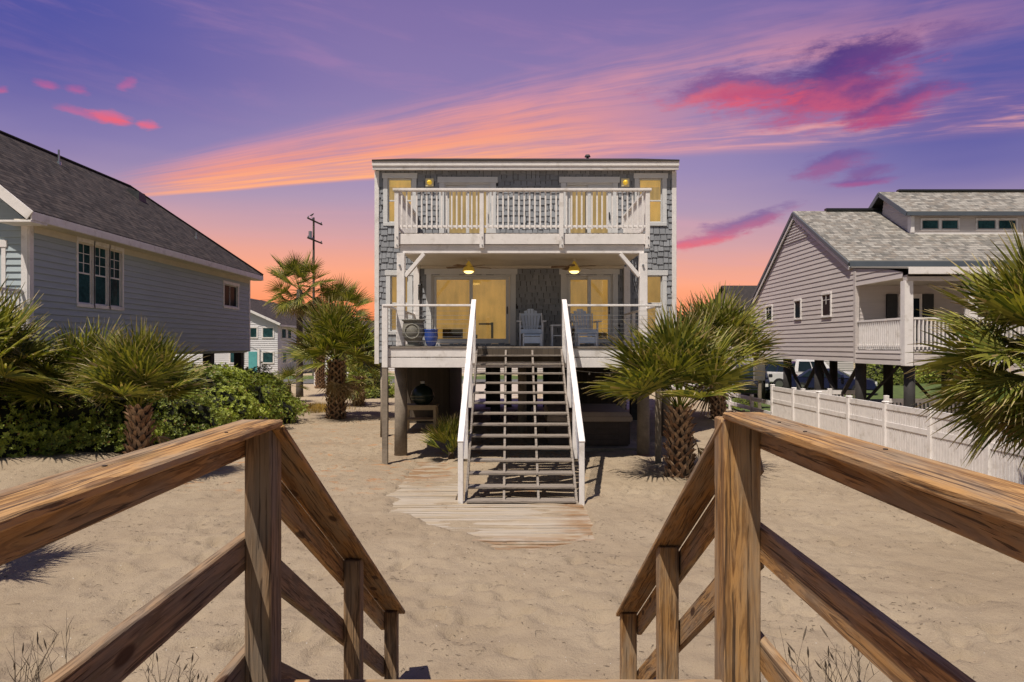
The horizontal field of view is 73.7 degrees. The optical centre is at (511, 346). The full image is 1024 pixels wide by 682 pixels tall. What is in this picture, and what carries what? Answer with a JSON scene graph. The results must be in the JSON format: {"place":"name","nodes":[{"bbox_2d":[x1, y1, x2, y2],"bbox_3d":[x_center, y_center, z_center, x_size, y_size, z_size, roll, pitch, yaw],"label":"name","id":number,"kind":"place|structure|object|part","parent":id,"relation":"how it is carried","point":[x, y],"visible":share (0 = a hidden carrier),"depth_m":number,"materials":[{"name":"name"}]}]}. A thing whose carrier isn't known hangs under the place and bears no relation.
{"place":"outdoors","nodes":[
{"label":"outdoors","id":0,"kind":"place"},
{"bbox_2d":[175,298,315,374],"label":"background house","id":1,"kind":"structure","parent":0,"point":[269,332],"depth_m":64.99,"materials":[{"name":"white"}]},
{"bbox_2d":[229,353,233,363],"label":"window","id":2,"kind":"structure","parent":1,"relation":"in","point":[232,354],"depth_m":64.95,"materials":[{"name":"white paint"}]},
{"bbox_2d":[249,352,256,370],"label":"door","id":3,"kind":"structure","parent":1,"relation":"in","point":[252,355],"depth_m":64.90,"materials":[{"name":"teal wood"}]},
{"bbox_2d":[250,326,257,337],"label":"window","id":4,"kind":"structure","parent":1,"relation":"in","point":[253,331],"depth_m":64.95,"materials":[{"name":"white paint"}]},
{"bbox_2d":[262,326,273,337],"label":"window","id":5,"kind":"structure","parent":1,"relation":"in","point":[267,331],"depth_m":64.95,"materials":[{"name":"white paint"}]},
{"bbox_2d":[262,351,273,363],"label":"window","id":6,"kind":"structure","parent":1,"relation":"in","point":[267,356],"depth_m":64.95,"materials":[{"name":"white paint"}]},
{"bbox_2d":[281,327,286,338],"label":"window","id":7,"kind":"structure","parent":1,"relation":"in","point":[283,330],"depth_m":66.47,"materials":[{"name":"white paint"}]},
{"bbox_2d":[282,351,286,363],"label":"window","id":8,"kind":"structure","parent":1,"relation":"in","point":[285,356],"depth_m":66.76,"materials":[{"name":"white paint"}]},
{"bbox_2d":[287,328,291,338],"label":"window","id":9,"kind":"structure","parent":1,"relation":"in","point":[288,331],"depth_m":68.26,"materials":[{"name":"white paint"}]},
{"bbox_2d":[0,376,627,378],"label":"verge","id":10,"kind":"structure","parent":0,"point":[477,377],"depth_m":58.09,"materials":[{"name":"green plant"}]},
{"bbox_2d":[332,325,374,356],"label":"tree","id":11,"kind":"object","parent":10,"relation":"on","point":[370,343],"visible":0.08,"depth_m":60.10,"materials":[{"name":"green plant"}]},
{"bbox_2d":[325,321,394,370],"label":"background house","id":12,"kind":"structure","parent":0,"point":[392,368],"depth_m":74.00,"materials":[{"name":"white"}]},
{"bbox_2d":[283,379,542,382],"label":"street","id":13,"kind":"structure","parent":0,"point":[477,380],"depth_m":53.12,"materials":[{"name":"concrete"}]},
{"bbox_2d":[462,367,542,372],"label":"background house","id":14,"kind":"structure","parent":0,"point":[514,369],"depth_m":68.00,"materials":[{"name":"beige"}]},
{"bbox_2d":[0,358,1023,681],"bbox_3d":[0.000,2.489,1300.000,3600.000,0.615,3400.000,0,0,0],"label":"sand ground","id":15,"kind":"structure","parent":0,"point":[478,598],"depth_m":8.03,"materials":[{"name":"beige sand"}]},
{"bbox_2d":[5,625,59,681],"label":"dry grass","id":16,"kind":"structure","parent":15,"relation":"on","point":[15,676],"depth_m":5.15,"materials":[{"name":"brown plant"}]},
{"bbox_2d":[0,277,72,389],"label":"palm tree","id":17,"kind":"object","parent":15,"relation":"on","point":[11,324],"visible":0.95,"depth_m":13.99,"materials":[{"name":"green plant"}]},
{"bbox_2d":[0,367,96,457],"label":"shrub","id":18,"kind":"object","parent":15,"relation":"on","point":[10,441],"visible":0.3,"depth_m":14.11,"materials":[{"name":"green plant"}]},
{"bbox_2d":[23,613,80,681],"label":"dry grass","id":19,"kind":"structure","parent":15,"relation":"on","point":[40,647],"depth_m":5.21,"materials":[{"name":"brown plant"}]},
{"bbox_2d":[0,314,149,417],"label":"palm tree","id":20,"kind":"object","parent":15,"relation":"on","point":[61,357],"visible":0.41,"depth_m":14.59,"materials":[{"name":"green plant"}]},
{"bbox_2d":[5,370,185,456],"bbox_3d":[-9.651,1.333,15.610,3.964,1.999,3.696,0,0,-2],"label":"shrub","id":21,"kind":"object","parent":15,"relation":"on","point":[95,420],"visible":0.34,"depth_m":14.63,"materials":[{"name":"green plant"}]},
{"bbox_2d":[0,130,263,384],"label":"slate house","id":22,"kind":"structure","parent":15,"relation":"on","point":[80,242],"depth_m":19.21,"materials":[{"name":"grey wood"}]},
{"bbox_2d":[0,240,7,298],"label":"window","id":23,"kind":"structure","parent":22,"relation":"in","point":[3,243],"depth_m":15.37,"materials":[{"name":"white paint"}]},
{"bbox_2d":[76,236,94,307],"bbox_3d":[-10.916,-1.865,17.420,0.127,1.750,0.740,0,0,0],"label":"window","id":24,"kind":"structure","parent":22,"relation":"in","point":[85,256],"depth_m":17.50,"materials":[{"name":"white paint"}]},
{"bbox_2d":[94,241,110,309],"bbox_3d":[-10.916,-1.865,18.100,0.127,1.750,0.740,0,0,0],"label":"window","id":25,"kind":"structure","parent":22,"relation":"in","point":[102,257],"depth_m":18.22,"materials":[{"name":"white paint"}]},
{"bbox_2d":[110,245,123,310],"bbox_3d":[-10.916,-1.865,18.765,0.127,1.750,0.710,0,0,0],"label":"window","id":26,"kind":"structure","parent":22,"relation":"in","point":[116,259],"depth_m":18.89,"materials":[{"name":"white paint"}]},
{"bbox_2d":[223,280,239,309],"bbox_3d":[-10.916,-1.960,26.455,0.127,1.040,1.530,0,0,0],"label":"window","id":27,"kind":"structure","parent":22,"relation":"in","point":[230,293],"depth_m":26.54,"materials":[{"name":"white paint"}]},
{"bbox_2d":[52,315,213,453],"bbox_3d":[-7.479,0.942,13.694,2.697,3.246,2.836,0,0,35],"label":"palm tree","id":28,"kind":"object","parent":15,"relation":"on","point":[139,366],"visible":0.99,"depth_m":13.33,"materials":[{"name":"green plant"}]},
{"bbox_2d":[142,653,187,681],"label":"dry grass","id":29,"kind":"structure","parent":15,"relation":"on","point":[148,669],"depth_m":5.12,"materials":[{"name":"beige plant"}]},
{"bbox_2d":[109,387,230,444],"bbox_3d":[-8.743,1.611,16.916,3.309,1.515,4.049,0,0,-36],"label":"shrub","id":30,"kind":"object","parent":15,"relation":"on","point":[195,417],"visible":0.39,"depth_m":16.25,"materials":[{"name":"green plant"}]},
{"bbox_2d":[176,654,207,681],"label":"dry grass","id":31,"kind":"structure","parent":15,"relation":"on","point":[206,679],"depth_m":5.03,"materials":[{"name":"beige plant"}]},
{"bbox_2d":[0,416,404,681],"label":"wooden railing","id":32,"kind":"object","parent":15,"relation":"on","point":[39,513],"visible":1,"depth_m":2.50,"materials":[{"name":"brown wood"}]},
{"bbox_2d":[182,361,270,423],"bbox_3d":[-9.128,1.392,20.042,3.964,1.999,3.696,0,0,32],"label":"shrub","id":33,"kind":"object","parent":15,"relation":"on","point":[233,407],"visible":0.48,"depth_m":19.57,"materials":[{"name":"green plant"}]},
{"bbox_2d":[182,361,287,423],"bbox_3d":[-9.966,1.505,21.603,5.754,2.153,4.702,0,0,37],"label":"shrub","id":34,"kind":"object","parent":15,"relation":"on","point":[240,373],"visible":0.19,"depth_m":21.53,"materials":[{"name":"green plant"}]},
{"bbox_2d":[224,361,302,411],"bbox_3d":[-10.711,1.690,27.392,4.325,2.181,4.032,0,0,-31],"label":"shrub","id":35,"kind":"object","parent":15,"relation":"on","point":[264,369],"visible":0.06,"depth_m":27.39,"materials":[{"name":"green plant"}]},
{"bbox_2d":[243,369,292,403],"bbox_3d":[-10.299,1.824,26.747,3.402,1.904,4.491,0,0,-16],"label":"shrub","id":36,"kind":"object","parent":15,"relation":"on","point":[280,382],"visible":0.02,"depth_m":27.00,"materials":[{"name":"green plant"}]},
{"bbox_2d":[227,373,309,423],"bbox_3d":[-9.607,1.825,23.544,4.005,1.834,4.901,0,0,41],"label":"shrub","id":37,"kind":"object","parent":15,"relation":"on","point":[291,409],"visible":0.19,"depth_m":23.81,"materials":[{"name":"green plant"}]},
{"bbox_2d":[274,363,308,396],"bbox_3d":[-10.725,1.776,33.076,1.959,2.088,1.984,0,0,-20],"label":"palm tree","id":38,"kind":"object","parent":15,"relation":"on","point":[287,372],"visible":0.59,"depth_m":32.96,"materials":[{"name":"green plant"}]},
{"bbox_2d":[264,250,340,396],"bbox_3d":[-11.036,-1.196,35.876,4.120,8.033,4.148,0,0,0],"label":"palm tree","id":39,"kind":"object","parent":15,"relation":"on","point":[295,268],"visible":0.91,"depth_m":35.58,"materials":[{"name":"green plant"}]},
{"bbox_2d":[307,216,321,375],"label":"utility pole","id":40,"kind":"object","parent":15,"relation":"on","point":[310,237],"visible":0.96,"depth_m":61.91,"materials":[{"name":"wood"}]},
{"bbox_2d":[303,325,330,388],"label":"palm tree","id":41,"kind":"object","parent":15,"relation":"on","point":[320,374],"visible":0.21,"depth_m":43.77,"materials":[{"name":"brown plant"}]},
{"bbox_2d":[298,401,365,412],"bbox_3d":[-8.276,2.610,29.483,4.490,0.220,4.164,0,0,0],"label":"dry grass patch","id":42,"kind":"object","parent":15,"relation":"on","point":[312,408],"visible":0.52,"depth_m":29.02,"materials":[{"name":"plant"}]},
{"bbox_2d":[276,292,389,419],"bbox_3d":[-6.505,0.395,25.300,4.401,4.850,4.711,0,0,0],"label":"palm tree","id":43,"kind":"object","parent":15,"relation":"on","point":[336,327],"visible":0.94,"depth_m":24.92,"materials":[{"name":"green plant"}]},
{"bbox_2d":[310,273,374,377],"bbox_3d":[-9.406,-0.619,38.012,3.766,6.878,4.033,0,0,-32],"label":"palm tree","id":44,"kind":"object","parent":15,"relation":"on","point":[345,291],"visible":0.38,"depth_m":37.62,"materials":[{"name":"green plant"}]},
{"bbox_2d":[325,355,375,381],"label":"shrub","id":45,"kind":"object","parent":15,"relation":"on","point":[359,368],"visible":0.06,"depth_m":50.90,"materials":[{"name":"green plant"}]},
{"bbox_2d":[326,344,379,405],"bbox_3d":[-6.974,1.284,30.999,2.996,3.072,3.102,0,0,40],"label":"shrub","id":46,"kind":"object","parent":15,"relation":"on","point":[363,379],"visible":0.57,"depth_m":30.72,"materials":[{"name":"green plant"}]},
{"bbox_2d":[345,369,394,398],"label":"shrub","id":47,"kind":"object","parent":15,"relation":"on","point":[376,392],"visible":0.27,"depth_m":35.23,"materials":[{"name":"green plant"}]},
{"bbox_2d":[407,403,438,429],"bbox_3d":[-2.885,2.295,21.700,1.070,0.890,0.740,0,0,0],"label":"grill table","id":48,"kind":"object","parent":15,"relation":"on","point":[430,406],"visible":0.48,"depth_m":21.37,"materials":[{"name":"brown wood"}]},
{"bbox_2d":[410,381,433,404],"bbox_3d":[-2.850,1.479,21.700,0.760,0.738,0.760,0,0,0],"label":"kamado grill","id":49,"kind":"object","parent":48,"relation":"on","point":[422,393],"visible":1,"depth_m":21.45,"materials":[{"name":"green ceramic"}]},
{"bbox_2d":[417,414,473,458],"bbox_3d":[-1.520,2.168,16.071,1.402,1.305,1.372,0,0,0],"label":"palm tree","id":50,"kind":"object","parent":15,"relation":"on","point":[446,429],"visible":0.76,"depth_m":15.90,"materials":[{"name":"green plant"}]},
{"bbox_2d":[386,462,595,551],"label":"boardwalk","id":51,"kind":"structure","parent":15,"relation":"on","point":[546,532],"depth_m":10.90,"materials":[{"name":"brown wood"}]},
{"bbox_2d":[281,679,721,681],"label":"beach steps","id":52,"kind":"structure","parent":15,"relation":"on","point":[501,680],"depth_m":2.60,"materials":[{"name":"brown wood"}]},
{"bbox_2d":[372,154,679,504],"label":"beach house","id":53,"kind":"structure","parent":15,"relation":"on","point":[520,227],"depth_m":19.86,"materials":[{"name":"paint"}]},
{"bbox_2d":[385,270,412,334],"bbox_3d":[-3.300,-1.280,20.062,0.840,1.880,0.217,0,0,0],"label":"window","id":54,"kind":"structure","parent":53,"relation":"in","point":[409,281],"depth_m":19.97,"materials":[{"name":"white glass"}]},
{"bbox_2d":[382,173,416,225],"bbox_3d":[-3.285,-4.290,20.062,1.030,1.540,0.217,0,0,0],"label":"window","id":55,"kind":"structure","parent":53,"relation":"in","point":[390,180],"depth_m":19.97,"materials":[{"name":"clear glass"}]},
{"bbox_2d":[402,320,424,345],"bbox_3d":[-2.360,-0.318,16.350,0.560,0.644,0.560,0,0,0],"label":"stone urn","id":56,"kind":"object","parent":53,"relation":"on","point":[413,339],"visible":0.84,"depth_m":16.15,"materials":[{"name":"grey stone"}]},
{"bbox_2d":[418,283,422,300],"bbox_3d":[-2.620,-1.805,19.500,0.140,1.050,0.133,0,0,0],"label":"wind chime","id":57,"kind":"object","parent":53,"relation":"hanging from","point":[421,290],"visible":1,"depth_m":19.46,"materials":[{"name":"metal"}]},
{"bbox_2d":[425,178,433,186],"bbox_3d":[-2.410,-4.780,19.896,0.240,0.240,0.152,0,0,0],"label":"wall lamp","id":58,"kind":"object","parent":53,"relation":"attached to","point":[429,182],"visible":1,"depth_m":19.93,"materials":[{"name":"gold glass"}]},
{"bbox_2d":[424,329,437,345],"bbox_3d":[-1.930,-0.198,16.300,0.350,0.404,0.350,0,0,0],"label":"plant pot","id":59,"kind":"object","parent":53,"relation":"on","point":[431,339],"visible":0.93,"depth_m":16.18,"materials":[{"name":"blue ceramic"}]},
{"bbox_2d":[437,177,497,232],"bbox_3d":[-1.300,-3.865,20.058,1.760,2.170,0.225,0,0,0],"label":"sliding door","id":60,"kind":"structure","parent":53,"relation":"in","point":[444,182],"depth_m":20.01,"materials":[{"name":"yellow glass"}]},
{"bbox_2d":[446,259,490,273],"bbox_3d":[-1.170,-2.139,18.328,1.222,0.398,1.193,0,0,0],"label":"ceiling fan","id":61,"kind":"object","parent":53,"relation":"hanging from","point":[468,268],"visible":1,"depth_m":18.21,"materials":[{"name":"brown wood"}]},
{"bbox_2d":[424,269,516,344],"bbox_3d":[-1.200,-1.145,20.058,2.720,2.250,0.225,0,0,0],"label":"sliding door","id":62,"kind":"structure","parent":53,"relation":"in","point":[495,295],"depth_m":20.17,"materials":[{"name":"yellow glass"}]},
{"bbox_2d":[516,309,545,345],"bbox_3d":[0.520,-0.510,18.732,0.810,1.080,1.024,0,0,0],"label":"adirondack chair","id":63,"kind":"object","parent":53,"relation":"on","point":[529,327],"visible":0.91,"depth_m":18.95,"materials":[{"name":"blue paint"}]},
{"bbox_2d":[523,334,541,345],"bbox_3d":[0.530,-0.155,18.000,0.495,0.335,0.459,0,0,0],"label":"footstool","id":64,"kind":"object","parent":53,"relation":"on","point":[532,339],"visible":0.84,"depth_m":17.82,"materials":[{"name":"blue paint"}]},
{"bbox_2d":[550,325,566,345],"bbox_3d":[1.270,-0.285,18.500,0.480,0.580,0.480,0,0,0],"label":"side table","id":65,"kind":"object","parent":53,"relation":"on","point":[552,335],"visible":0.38,"depth_m":18.29,"materials":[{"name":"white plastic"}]},
{"bbox_2d":[551,259,596,273],"bbox_3d":[1.643,-2.139,18.290,1.194,0.398,1.221,0,0,0],"label":"ceiling fan","id":66,"kind":"object","parent":53,"relation":"hanging from","point":[573,268],"visible":1,"depth_m":18.21,"materials":[{"name":"brown wood"}]},
{"bbox_2d":[569,309,601,345],"bbox_3d":[1.964,-0.510,18.831,0.810,1.080,1.024,0,0,-7],"label":"adirondack chair","id":67,"kind":"object","parent":53,"relation":"on","point":[581,326],"visible":0.82,"depth_m":19.03,"materials":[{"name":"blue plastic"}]},
{"bbox_2d":[577,334,596,345],"bbox_3d":[1.980,-0.155,18.050,0.495,0.335,0.459,0,0,0],"label":"footstool","id":68,"kind":"object","parent":53,"relation":"on","point":[587,340],"visible":0.84,"depth_m":17.86,"materials":[{"name":"blue paint"}]},
{"bbox_2d":[559,177,619,232],"bbox_3d":[2.265,-3.865,20.058,1.770,2.170,0.225,0,0,0],"label":"sliding door","id":69,"kind":"structure","parent":53,"relation":"in","point":[572,182],"depth_m":20.01,"materials":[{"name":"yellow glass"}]},
{"bbox_2d":[559,269,619,344],"bbox_3d":[2.265,-1.145,20.058,1.770,2.250,0.225,0,0,0],"label":"sliding door","id":70,"kind":"structure","parent":53,"relation":"in","point":[583,288],"depth_m":20.07,"materials":[{"name":"yellow glass"}]},
{"bbox_2d":[566,369,620,374],"bbox_3d":[2.220,0.607,15.900,2.042,0.165,0.044,0,0,0],"label":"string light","id":71,"kind":"object","parent":53,"relation":"hanging from","point":[599,372],"visible":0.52,"depth_m":15.89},
{"bbox_2d":[621,178,628,186],"bbox_3d":[3.310,-4.780,19.896,0.240,0.240,0.152,0,0,0],"label":"wall lamp","id":72,"kind":"object","parent":53,"relation":"attached to","point":[624,182],"visible":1,"depth_m":19.93,"materials":[{"name":"gold glass"}]},
{"bbox_2d":[634,173,667,225],"bbox_3d":[4.060,-4.290,20.062,1.000,1.540,0.217,0,0,0],"label":"window","id":73,"kind":"structure","parent":53,"relation":"in","point":[656,181],"depth_m":20.02,"materials":[{"name":"yellow glass"}]},
{"bbox_2d":[648,270,667,334],"bbox_3d":[4.130,-1.280,20.062,0.860,1.880,0.217,0,0,0],"label":"window","id":74,"kind":"structure","parent":53,"relation":"in","point":[657,288],"depth_m":20.17,"materials":[{"name":"yellow glass"}]},
{"bbox_2d":[537,438,636,451],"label":"tub slab","id":75,"kind":"structure","parent":15,"relation":"on","point":[632,445],"depth_m":17.41,"materials":[{"name":"grey concrete"}]},
{"bbox_2d":[543,404,632,445],"bbox_3d":[2.000,2.094,18.643,2.200,0.971,2.206,0,0,0],"label":"hot tub","id":76,"kind":"object","parent":75,"relation":"on","point":[606,424],"visible":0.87,"depth_m":17.59,"materials":[{"name":"plastic"}]},
{"bbox_2d":[580,299,773,478],"bbox_3d":[3.464,1.010,14.084,3.685,4.015,3.987,0,0,20],"label":"palm tree","id":77,"kind":"object","parent":15,"relation":"on","point":[680,354],"visible":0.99,"depth_m":13.51,"materials":[{"name":"green plant"}]},
{"bbox_2d":[671,384,769,413],"bbox_3d":[9.240,2.340,31.820,0.120,0.960,15.080,0,0,0],"label":"rail fence","id":78,"kind":"object","parent":15,"relation":"on","point":[752,399],"visible":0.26,"depth_m":26.59,"materials":[{"name":"white paint"}]},
{"bbox_2d":[677,280,792,419],"bbox_3d":[7.675,0.188,25.302,5.469,5.328,5.285,0,0,0],"label":"palm tree","id":79,"kind":"object","parent":15,"relation":"on","point":[726,315],"visible":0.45,"depth_m":24.64,"materials":[{"name":"green plant"}]},
{"bbox_2d":[732,397,761,408],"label":"shrub","id":80,"kind":"object","parent":15,"relation":"on","point":[743,401],"visible":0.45,"depth_m":29.22,"materials":[{"name":"green plant"}]},
{"bbox_2d":[714,286,852,373],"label":"background house","id":81,"kind":"structure","parent":15,"relation":"on","point":[747,292],"depth_m":63.27,"materials":[{"name":"beige"}]},
{"bbox_2d":[773,626,811,681],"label":"dry grass","id":82,"kind":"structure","parent":15,"relation":"on","point":[810,675],"depth_m":5.03,"materials":[{"name":"brown plant"}]},
{"bbox_2d":[786,642,850,681],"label":"dry grass","id":83,"kind":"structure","parent":15,"relation":"on","point":[825,666],"depth_m":5.02,"materials":[{"name":"brown plant"}]},
{"bbox_2d":[616,410,1023,681],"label":"wooden railing","id":84,"kind":"object","parent":15,"relation":"on","point":[977,507],"visible":1,"depth_m":2.55,"materials":[{"name":"brown wood"}]},
{"bbox_2d":[801,388,854,398],"bbox_3d":[11.300,2.160,24.160,2.120,1.320,0.120,0,0,0],"label":"picket fence","id":85,"kind":"object","parent":15,"relation":"on","point":[829,391],"visible":0.26,"depth_m":24.13,"materials":[{"name":"white paint"}]},
{"bbox_2d":[820,626,875,681],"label":"dry grass","id":86,"kind":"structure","parent":15,"relation":"on","point":[857,661],"depth_m":5.24,"materials":[{"name":"brown plant"}]},
{"bbox_2d":[748,189,1023,412],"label":"taupe house","id":87,"kind":"structure","parent":15,"relation":"on","point":[834,286],"depth_m":24.79,"materials":[{"name":"grey wood"}]},
{"bbox_2d":[765,304,772,321],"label":"window","id":88,"kind":"structure","parent":87,"relation":"in","point":[770,308],"depth_m":30.13,"materials":[{"name":"white paint"}]},
{"bbox_2d":[794,298,801,319],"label":"window","id":89,"kind":"structure","parent":87,"relation":"in","point":[797,305],"depth_m":27.11,"materials":[{"name":"white paint"}]},
{"bbox_2d":[821,292,831,317],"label":"window","id":90,"kind":"structure","parent":87,"relation":"in","point":[826,301],"depth_m":24.67,"materials":[{"name":"white paint"}]},
{"bbox_2d":[770,384,1023,484],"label":"white fence","id":91,"kind":"object","parent":15,"relation":"on","point":[896,427],"visible":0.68,"depth_m":16.43,"materials":[{"name":"paint"}]},
{"bbox_2d":[883,395,968,413],"bbox_3d":[13.225,2.170,21.060,3.470,1.300,0.120,0,0,0],"label":"picket fence","id":92,"kind":"object","parent":15,"relation":"on","point":[891,401],"visible":0.16,"depth_m":21.03,"materials":[{"name":"white paint"}]},
{"bbox_2d":[900,365,956,383],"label":"shrub","id":93,"kind":"object","parent":15,"relation":"on","point":[927,375],"visible":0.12,"depth_m":48.55,"materials":[{"name":"green plant"}]},
{"bbox_2d":[904,220,1023,475],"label":"palm tree","id":94,"kind":"object","parent":15,"relation":"on","point":[993,395],"visible":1,"depth_m":10.10,"materials":[{"name":"green plant"}]},
{"bbox_2d":[0,0,1023,320],"label":"sky","id":95,"kind":"structure","parent":0,"point":[245,121],"materials":[{"name":"purple"}]},
{"bbox_2d":[462,384,628,408],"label":"driveway","id":96,"kind":"structure","parent":0,"point":[480,397],"depth_m":36.45,"materials":[{"name":"concrete"}]},
{"bbox_2d":[670,383,959,412],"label":"lawn","id":97,"kind":"structure","parent":0,"point":[877,396],"depth_m":36.77,"materials":[{"name":"green plant"}]},
{"bbox_2d":[732,364,772,397],"bbox_3d":[12.750,1.840,36.520,2.200,1.720,4.635,0,0,20],"label":"parked car","id":98,"kind":"object","parent":97,"relation":"on","point":[752,389],"visible":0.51,"depth_m":34.51,"materials":[{"name":"paint"}]},
{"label":"windows","id":99,"kind":"part","parent":98,"relation":"part of","materials":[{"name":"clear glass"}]},
{"bbox_2d":[753,355,764,408],"bbox_3d":[10.498,1.320,29.000,0.440,3.000,0.200,0,0,0],"label":"meter box","id":100,"kind":"object","parent":97,"relation":"on","point":[760,376],"visible":0.5,"depth_m":28.90,"materials":[{"name":"metal"}]},
{"bbox_2d":[765,361,797,383],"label":"parked car","id":101,"kind":"object","parent":97,"relation":"on","point":[772,368],"visible":0.13,"depth_m":42.32,"materials":[{"name":"blue paint"}]},
{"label":"windows","id":102,"kind":"part","parent":101,"relation":"part of","materials":[{"name":"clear glass"}]},
{"bbox_2d":[767,359,851,389],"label":"parked car","id":103,"kind":"object","parent":97,"relation":"on","point":[801,366],"visible":0.23,"depth_m":41.42,"materials":[{"name":"white paint"}]},
{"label":"windows","id":104,"kind":"part","parent":103,"relation":"part of","materials":[{"name":"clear glass"}]},
{"bbox_2d":[792,368,876,390],"bbox_3d":[18.005,1.960,38.478,4.543,1.419,2.200,0,0,29],"label":"parked car","id":105,"kind":"object","parent":97,"relation":"on","point":[843,378],"visible":0.45,"depth_m":37.74,"materials":[{"name":"blue paint"}]},
{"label":"windows","id":106,"kind":"part","parent":105,"relation":"part of","materials":[{"name":"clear glass"}]},
{"bbox_2d":[866,364,921,385],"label":"shrub","id":107,"kind":"object","parent":97,"relation":"on","point":[874,372],"visible":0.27,"depth_m":46.94,"materials":[{"name":"green plant"}]},
{"bbox_2d":[959,365,1023,372],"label":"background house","id":108,"kind":"structure","parent":0,"point":[1012,367],"depth_m":68.00,"materials":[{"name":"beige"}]}
]}

